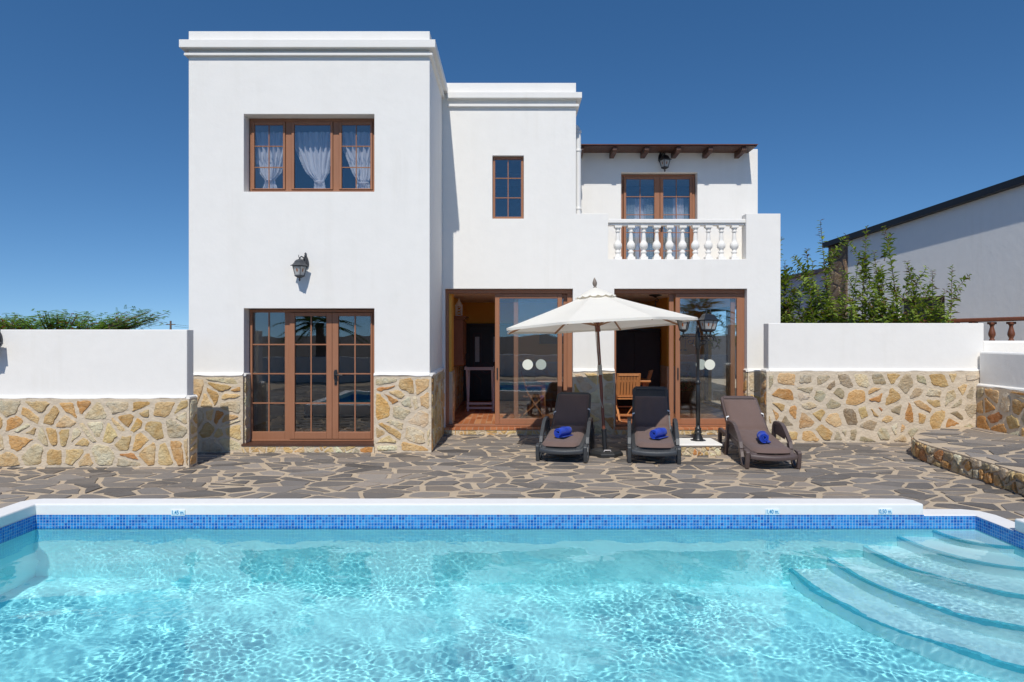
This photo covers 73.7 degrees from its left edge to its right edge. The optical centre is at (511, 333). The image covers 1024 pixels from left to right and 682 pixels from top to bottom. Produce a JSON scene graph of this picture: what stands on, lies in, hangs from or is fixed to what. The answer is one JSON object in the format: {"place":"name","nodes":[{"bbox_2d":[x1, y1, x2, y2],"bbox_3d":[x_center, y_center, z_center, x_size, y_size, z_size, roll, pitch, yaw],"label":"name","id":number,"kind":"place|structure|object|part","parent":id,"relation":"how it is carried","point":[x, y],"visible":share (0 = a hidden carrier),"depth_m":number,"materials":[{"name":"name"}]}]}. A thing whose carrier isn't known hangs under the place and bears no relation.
{"place":"outdoors","nodes":[
{"label":"outdoors","id":0,"kind":"place"},
{"bbox_2d":[0,330,197,467],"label":"garden wall","id":1,"kind":"structure","parent":0,"point":[97,398],"depth_m":9.44,"materials":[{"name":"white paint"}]},
{"bbox_2d":[464,366,494,410],"bbox_3d":[-0.720,1.217,15.272,0.660,0.984,0.484,0,0,0],"label":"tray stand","id":2,"kind":"object","parent":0,"point":[468,369],"visible":1,"depth_m":15.14,"materials":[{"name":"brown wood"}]},
{"bbox_2d":[0,401,1023,521],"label":"patio","id":3,"kind":"structure","parent":0,"point":[479,467],"depth_m":8.75,"materials":[{"name":"grey stone"}]},
{"bbox_2d":[179,31,779,452],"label":"house","id":4,"kind":"structure","parent":3,"relation":"on","point":[497,209],"depth_m":12.48,"materials":[{"name":"paint"}]},
{"bbox_2d":[255,132,282,187],"bbox_3d":[-3.908,-2.794,11.030,0.626,0.935,0.114,0,0,0],"label":"curtain","id":5,"kind":"object","parent":4,"relation":"hanging from","point":[276,153],"visible":0.7,"depth_m":11.03,"materials":[{"name":"white fabric"}]},
{"bbox_2d":[290,252,308,280],"bbox_3d":[-3.261,-1.043,10.545,0.194,0.460,0.260,0,0,22],"label":"wall lantern","id":6,"kind":"object","parent":4,"relation":"attached to","point":[299,265],"depth_m":10.48,"materials":[{"name":"metal"}]},
{"bbox_2d":[250,119,373,191],"bbox_3d":[-3.168,-2.849,10.891,2.025,1.163,0.078,0,0,0],"label":"upper window","id":7,"kind":"structure","parent":4,"relation":"in","point":[288,146],"depth_m":10.87,"materials":[{"name":"brown wood"}]},
{"bbox_2d":[250,310,373,440],"bbox_3d":[-3.165,0.658,10.857,2.025,2.094,0.167,0,0,0],"label":"patio door","id":8,"kind":"structure","parent":4,"relation":"in","point":[332,433],"depth_m":10.86,"materials":[{"name":"brown wood"}]},
{"bbox_2d":[295,132,329,187],"bbox_3d":[-3.191,-2.794,11.030,0.711,0.935,0.114,0,0,0],"label":"curtain","id":9,"kind":"object","parent":4,"relation":"hanging from","point":[312,149],"visible":0.89,"depth_m":11.03,"materials":[{"name":"white fabric"}]},
{"bbox_2d":[342,132,369,187],"bbox_3d":[-2.439,-2.794,11.030,0.682,0.935,0.114,0,0,0],"label":"curtain","id":10,"kind":"object","parent":4,"relation":"hanging from","point":[363,160],"visible":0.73,"depth_m":11.03,"materials":[{"name":"white fabric"}]},
{"bbox_2d":[454,316,468,365],"bbox_3d":[-1.113,0.147,14.750,0.305,1.065,0.840,0,0,0],"label":"wall cabinet","id":11,"kind":"object","parent":4,"relation":"attached to","point":[459,340],"depth_m":14.40,"materials":[{"name":"brown wood"}]},
{"bbox_2d":[455,298,462,315],"bbox_3d":[-1.130,-0.578,14.550,0.150,0.384,0.150,0,0,0],"label":"pierced lantern","id":12,"kind":"object","parent":11,"relation":"on","point":[459,303],"visible":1,"depth_m":14.48,"materials":[{"name":"brown metal"}]},
{"bbox_2d":[463,321,464,353],"bbox_3d":[-1.018,0.080,14.585,0.020,0.700,0.310,0,0,0],"label":"cabinet door","id":13,"kind":"structure","parent":11,"relation":"in","point":[464,321],"depth_m":14.49,"materials":[{"name":"brown wood"}]},
{"bbox_2d":[465,322,465,353],"bbox_3d":[-1.018,0.080,14.915,0.020,0.700,0.310,0,0,0],"label":"cabinet door","id":14,"kind":"structure","parent":11,"relation":"in","point":[465,322],"depth_m":14.80,"materials":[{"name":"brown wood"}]},
{"bbox_2d":[463,323,513,400],"bbox_3d":[-0.595,0.718,17.417,1.290,1.975,0.123,0,0,0],"label":"front door","id":15,"kind":"structure","parent":4,"relation":"in","point":[480,337],"depth_m":17.39,"materials":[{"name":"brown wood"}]},
{"bbox_2d":[493,157,522,218],"bbox_3d":[-0.072,-2.705,12.680,0.570,1.154,0.060,0,0,0],"label":"stair window","id":16,"kind":"structure","parent":4,"relation":"in","point":[494,158],"depth_m":12.65,"materials":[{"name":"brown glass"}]},
{"bbox_2d":[446,290,571,425],"bbox_3d":[-0.057,0.446,12.762,2.351,2.548,0.136,0,0,0],"label":"sliding door","id":17,"kind":"structure","parent":4,"relation":"in","point":[566,295],"depth_m":12.71,"materials":[{"name":"brown wood"}]},
{"bbox_2d":[519,371,544,417],"bbox_3d":[0.411,1.240,14.000,0.516,0.943,0.527,0,0,0],"label":"folding chair","id":18,"kind":"object","parent":4,"relation":"on","point":[530,396],"visible":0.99,"depth_m":13.79,"materials":[{"name":"brown wood"}]},
{"bbox_2d":[539,333,562,343],"bbox_3d":[1.280,-0.070,17.473,1.160,0.640,0.046,0,0,0],"label":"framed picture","id":19,"kind":"object","parent":4,"relation":"attached to","point":[547,338],"visible":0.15,"depth_m":17.47,"materials":[{"name":"plastic"}]},
{"bbox_2d":[536,377,650,415],"bbox_3d":[1.685,1.327,14.475,2.330,0.753,0.950,0,0,0],"label":"dining table","id":20,"kind":"object","parent":4,"relation":"on","point":[542,380],"visible":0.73,"depth_m":14.10,"materials":[{"name":"brown wood"}]},
{"bbox_2d":[616,373,640,421],"bbox_3d":[2.270,1.240,13.541,0.527,0.943,0.517,0,0,-2],"label":"folding chair","id":21,"kind":"object","parent":4,"relation":"on","point":[628,378],"visible":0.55,"depth_m":13.37,"materials":[{"name":"brown wood"}]},
{"bbox_2d":[626,198,634,258],"bbox_3d":[2.419,-2.073,14.061,0.215,1.446,0.078,0,0,0],"label":"curtain","id":22,"kind":"object","parent":4,"relation":"hanging from","point":[630,205],"visible":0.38,"depth_m":14.06,"materials":[{"name":"white fabric"}]},
{"bbox_2d":[635,198,643,258],"bbox_3d":[2.639,-2.073,14.090,0.242,1.446,0.079,0,0,0],"label":"curtain","id":23,"kind":"object","parent":4,"relation":"hanging from","point":[639,206],"visible":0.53,"depth_m":14.09,"materials":[{"name":"white fabric"}]},
{"bbox_2d":[627,370,652,413],"bbox_3d":[2.729,1.240,14.497,0.517,0.943,0.527,0,0,20],"label":"folding chair","id":24,"kind":"object","parent":4,"relation":"on","point":[649,375],"visible":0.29,"depth_m":14.36,"materials":[{"name":"brown wood"}]},
{"bbox_2d":[644,198,653,258],"bbox_3d":[2.845,-2.073,14.060,0.242,1.446,0.078,0,0,0],"label":"curtain","id":25,"kind":"object","parent":4,"relation":"hanging from","point":[648,205],"visible":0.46,"depth_m":14.06,"materials":[{"name":"white fabric"}]},
{"bbox_2d":[649,294,661,326],"bbox_3d":[2.940,-0.472,14.000,0.260,0.665,0.260,0,0,0],"label":"hanging lamp","id":26,"kind":"object","parent":4,"relation":"hanging from","point":[655,295],"visible":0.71,"depth_m":13.95,"materials":[{"name":"black metal"}]},
{"bbox_2d":[621,175,694,258],"bbox_3d":[2.971,-2.261,13.890,1.528,1.973,0.141,0,0,0],"label":"balcony door","id":27,"kind":"structure","parent":4,"relation":"in","point":[658,196],"depth_m":13.88,"materials":[{"name":"brown wood"}]},
{"bbox_2d":[658,151,671,171],"bbox_3d":[3.037,-3.467,13.647,0.194,0.460,0.260,0,0,-24],"label":"wall lantern","id":28,"kind":"object","parent":4,"relation":"attached to","point":[664,160],"depth_m":13.58,"materials":[{"name":"black metal"}]},
{"bbox_2d":[663,198,672,258],"bbox_3d":[3.208,-2.073,14.090,0.215,1.446,0.078,0,0,0],"label":"curtain","id":29,"kind":"object","parent":4,"relation":"hanging from","point":[667,206],"visible":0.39,"depth_m":14.09,"materials":[{"name":"white fabric"}]},
{"bbox_2d":[673,198,683,258],"bbox_3d":[3.418,-2.073,14.060,0.224,1.446,0.079,0,0,0],"label":"curtain","id":30,"kind":"object","parent":4,"relation":"hanging from","point":[680,208],"visible":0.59,"depth_m":14.06,"materials":[{"name":"white fabric"}]},
{"bbox_2d":[614,290,744,425],"bbox_3d":[3.108,0.446,12.762,2.439,2.548,0.136,0,0,0],"label":"sliding door","id":31,"kind":"structure","parent":4,"relation":"in","point":[677,295],"depth_m":12.71,"materials":[{"name":"brown wood"}]},
{"bbox_2d":[680,333,688,350],"bbox_3d":[4.230,0.207,17.440,0.591,0.466,0.100,0,0,0],"label":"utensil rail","id":32,"kind":"object","parent":4,"relation":"attached to","point":[685,342],"visible":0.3,"depth_m":17.46,"materials":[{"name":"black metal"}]},
{"bbox_2d":[683,198,688,258],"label":"curtain","id":33,"kind":"object","parent":4,"relation":"hanging from","point":[686,208],"visible":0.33,"depth_m":14.09,"materials":[{"name":"white fabric"}]},
{"bbox_2d":[704,306,735,408],"bbox_3d":[4.800,0.550,15.250,0.080,2.300,3.300,0,0,0],"label":"side door","id":34,"kind":"structure","parent":4,"relation":"in","point":[727,309],"depth_m":15.16,"materials":[{"name":"brown wood"}]},
{"bbox_2d":[0,499,1023,547],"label":"swimming pool","id":35,"kind":"structure","parent":3,"relation":"in","point":[19,518],"depth_m":6.35,"materials":[{"name":"tile"}]},
{"bbox_2d":[171,510,184,515],"bbox_3d":[-3.102,1.661,6.343,0.130,0.054,0.012,0,0,0],"label":"depth sign","id":36,"kind":"object","parent":35,"relation":"attached to","point":[177,512],"visible":1,"depth_m":6.34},
{"bbox_2d":[0,528,1023,681],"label":"water","id":37,"kind":"structure","parent":35,"relation":"in","point":[511,604],"depth_m":4.54,"materials":[{"name":"blue liquid"}]},
{"bbox_2d":[765,509,779,514],"bbox_3d":[2.420,1.653,6.343,0.134,0.055,0.012,0,0,0],"label":"depth sign","id":38,"kind":"object","parent":35,"relation":"attached to","point":[772,511],"visible":1,"depth_m":6.34,"materials":[{"name":"white tile"}]},
{"bbox_2d":[878,509,891,514],"bbox_3d":[3.469,1.651,6.343,0.126,0.054,0.012,0,0,0],"label":"depth sign","id":39,"kind":"object","parent":35,"relation":"attached to","point":[884,511],"visible":1,"depth_m":6.34,"materials":[{"name":"white tile"}]},
{"bbox_2d":[535,392,594,462],"bbox_3d":[0.872,1.414,10.603,0.744,0.872,1.847,0,0,11],"label":"sun lounger","id":40,"kind":"object","parent":3,"relation":"on","point":[583,446],"visible":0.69,"depth_m":10.08,"materials":[{"name":"grey plastic"}]},
{"bbox_2d":[542,394,589,446],"bbox_3d":[0.868,1.310,10.600,0.600,0.617,1.673,0,0,12],"label":"lounger cushion","id":41,"kind":"object","parent":40,"relation":"on","point":[571,411],"visible":0.87,"depth_m":10.94,"materials":[{"name":"brown fabric"}]},
{"bbox_2d":[554,426,571,437],"bbox_3d":[0.767,1.456,10.173,0.162,0.155,0.322,0,0,36],"label":"rolled towel","id":42,"kind":"object","parent":41,"relation":"on","point":[563,431],"visible":1,"depth_m":10.10,"materials":[{"name":"blue fabric"}]},
{"bbox_2d":[506,278,697,457],"bbox_3d":[1.315,0.488,10.509,2.791,2.723,2.789,0,0,0],"label":"parasol","id":43,"kind":"object","parent":3,"relation":"on","point":[596,309],"visible":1,"depth_m":10.16,"materials":[{"name":"white fabric"}]},
{"bbox_2d":[627,386,680,464],"bbox_3d":[2.142,1.356,10.437,0.744,0.988,1.782,0,0,10],"label":"sun lounger","id":44,"kind":"object","parent":3,"relation":"on","point":[650,391],"visible":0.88,"depth_m":10.09,"materials":[{"name":"grey plastic"}]},
{"bbox_2d":[632,396,674,447],"bbox_3d":[2.133,1.312,10.385,0.594,0.604,1.431,0,0,9],"label":"lounger cushion","id":45,"kind":"object","parent":44,"relation":"on","point":[650,413],"visible":0.88,"depth_m":10.77,"materials":[{"name":"brown fabric"}]},
{"bbox_2d":[649,428,668,438],"bbox_3d":[2.158,1.455,10.028,0.162,0.155,0.322,0,0,40],"label":"rolled towel","id":46,"kind":"object","parent":45,"relation":"on","point":[658,433],"visible":1,"depth_m":9.96,"materials":[{"name":"blue fabric"}]},
{"bbox_2d":[674,438,721,455],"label":"stone plinth","id":47,"kind":"structure","parent":3,"relation":"on","point":[708,447],"depth_m":10.33,"materials":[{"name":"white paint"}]},
{"bbox_2d":[675,309,719,441],"bbox_3d":[2.906,0.640,10.607,0.693,2.040,0.579,0,0,0],"label":"lamp post","id":48,"kind":"object","parent":47,"relation":"on","point":[708,322],"visible":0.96,"depth_m":10.63,"materials":[{"name":"black metal"}]},
{"bbox_2d":[718,396,801,469],"bbox_3d":[3.606,1.425,10.138,0.744,0.851,1.864,0,0,3],"label":"sun lounger","id":49,"kind":"object","parent":3,"relation":"on","point":[731,432],"visible":0.57,"depth_m":9.78,"materials":[{"name":"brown plastic"}]},
{"bbox_2d":[723,399,790,453],"bbox_3d":[3.604,1.332,10.103,0.594,0.579,1.688,0,0,3],"label":"lounger cushion","id":50,"kind":"object","parent":49,"relation":"on","point":[745,416],"visible":0.88,"depth_m":10.43,"materials":[{"name":"brown fabric"}]},
{"bbox_2d":[757,431,770,442],"bbox_3d":[3.566,1.456,9.690,0.162,0.155,0.322,0,0,12],"label":"rolled towel","id":51,"kind":"object","parent":50,"relation":"on","point":[762,437],"visible":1,"depth_m":9.55,"materials":[{"name":"blue fabric"}]},
{"bbox_2d":[707,308,821,349],"bbox_3d":[6.021,0.632,16.152,2.862,2.843,1.351,0,0,0],"label":"leafy shrub","id":52,"kind":"object","parent":3,"relation":"on","point":[724,327],"visible":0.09,"depth_m":16.08,"materials":[{"name":"green plant"}]},
{"bbox_2d":[780,237,804,322],"bbox_3d":[5.330,0.056,13.392,0.832,3.993,0.824,0,0,0],"label":"leafy shrub","id":53,"kind":"object","parent":3,"relation":"on","point":[784,310],"visible":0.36,"depth_m":13.39,"materials":[{"name":"green plant"}]},
{"bbox_2d":[760,323,983,442],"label":"garden wall","id":54,"kind":"structure","parent":3,"relation":"on","point":[865,382],"depth_m":11.59,"materials":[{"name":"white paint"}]},
{"bbox_2d":[878,316,1023,340],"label":"terrace balustrade","id":55,"kind":"object","parent":3,"relation":"on","point":[992,321],"visible":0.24,"depth_m":14.19,"materials":[{"name":"brown"}]},
{"bbox_2d":[0,0,1023,335],"label":"sky","id":56,"kind":"structure","parent":0,"point":[859,114],"materials":[{"name":"blue"}]},
{"bbox_2d":[616,328,660,407],"bbox_3d":[2.788,0.786,15.895,1.215,1.833,0.630,0,0,0],"label":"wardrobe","id":57,"kind":"object","parent":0,"point":[637,350],"visible":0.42,"depth_m":15.60,"materials":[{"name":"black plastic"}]},
{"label":"wardrobe door","id":58,"kind":"part","parent":57,"relation":"part of","materials":[{"name":"black wood"}]},
{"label":"wardrobe door","id":59,"kind":"part","parent":57,"relation":"part of","materials":[{"name":"black wood"}]},
{"bbox_2d":[680,369,695,403],"bbox_3d":[4.238,1.278,16.771,0.577,0.850,0.507,0,0,-29],"label":"flower pot","id":60,"kind":"object","parent":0,"point":[685,396],"visible":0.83,"depth_m":16.72,"materials":[{"name":"brown ceramic"}]},
{"bbox_2d":[712,336,735,400],"bbox_3d":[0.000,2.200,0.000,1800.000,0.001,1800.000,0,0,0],"label":"ground","id":61,"kind":"structure","parent":0,"point":[719,360],"depth_m":50.13,"materials":[{"name":"grey"}]},
{"bbox_2d":[0,305,169,329],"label":"flame tree","id":62,"kind":"object","parent":61,"relation":"on","point":[120,323],"visible":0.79,"depth_m":39.08,"materials":[{"name":"green plant"}]},
{"bbox_2d":[138,321,185,329],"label":"utility pole","id":63,"kind":"object","parent":61,"relation":"on","point":[170,324],"visible":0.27,"depth_m":74.94,"materials":[{"name":"wood"}]},
{"bbox_2d":[780,175,1023,340],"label":"neighbour house","id":64,"kind":"structure","parent":61,"relation":"on","point":[978,235],"depth_m":18.02,"materials":[{"name":"paint"}]},
{"bbox_2d":[902,296,944,319],"bbox_3d":[11.776,-0.400,19.425,0.099,1.300,1.784,0,0,-9],"label":"window","id":65,"kind":"structure","parent":64,"relation":"in","point":[929,300],"depth_m":19.38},
{"bbox_2d":[712,379,735,393],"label":"yard","id":66,"kind":"structure","parent":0,"point":[719,384],"depth_m":27.24,"materials":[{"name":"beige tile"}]},
{"bbox_2d":[780,219,971,322],"bbox_3d":[6.967,-0.075,13.086,3.721,4.260,1.398,0,0,0],"label":"leafy shrub","id":67,"kind":"object","parent":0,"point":[823,300],"visible":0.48,"depth_m":13.08,"materials":[{"name":"green plant"}]},
{"bbox_2d":[911,427,1023,495],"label":"raised terrace","id":68,"kind":"structure","parent":0,"point":[994,458],"depth_m":9.28,"materials":[{"name":"grey stone"}]},
{"bbox_2d":[976,341,1023,436],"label":"garden wall","id":69,"kind":"structure","parent":0,"point":[1000,396],"depth_m":11.07,"materials":[{"name":"paint"}]}
]}

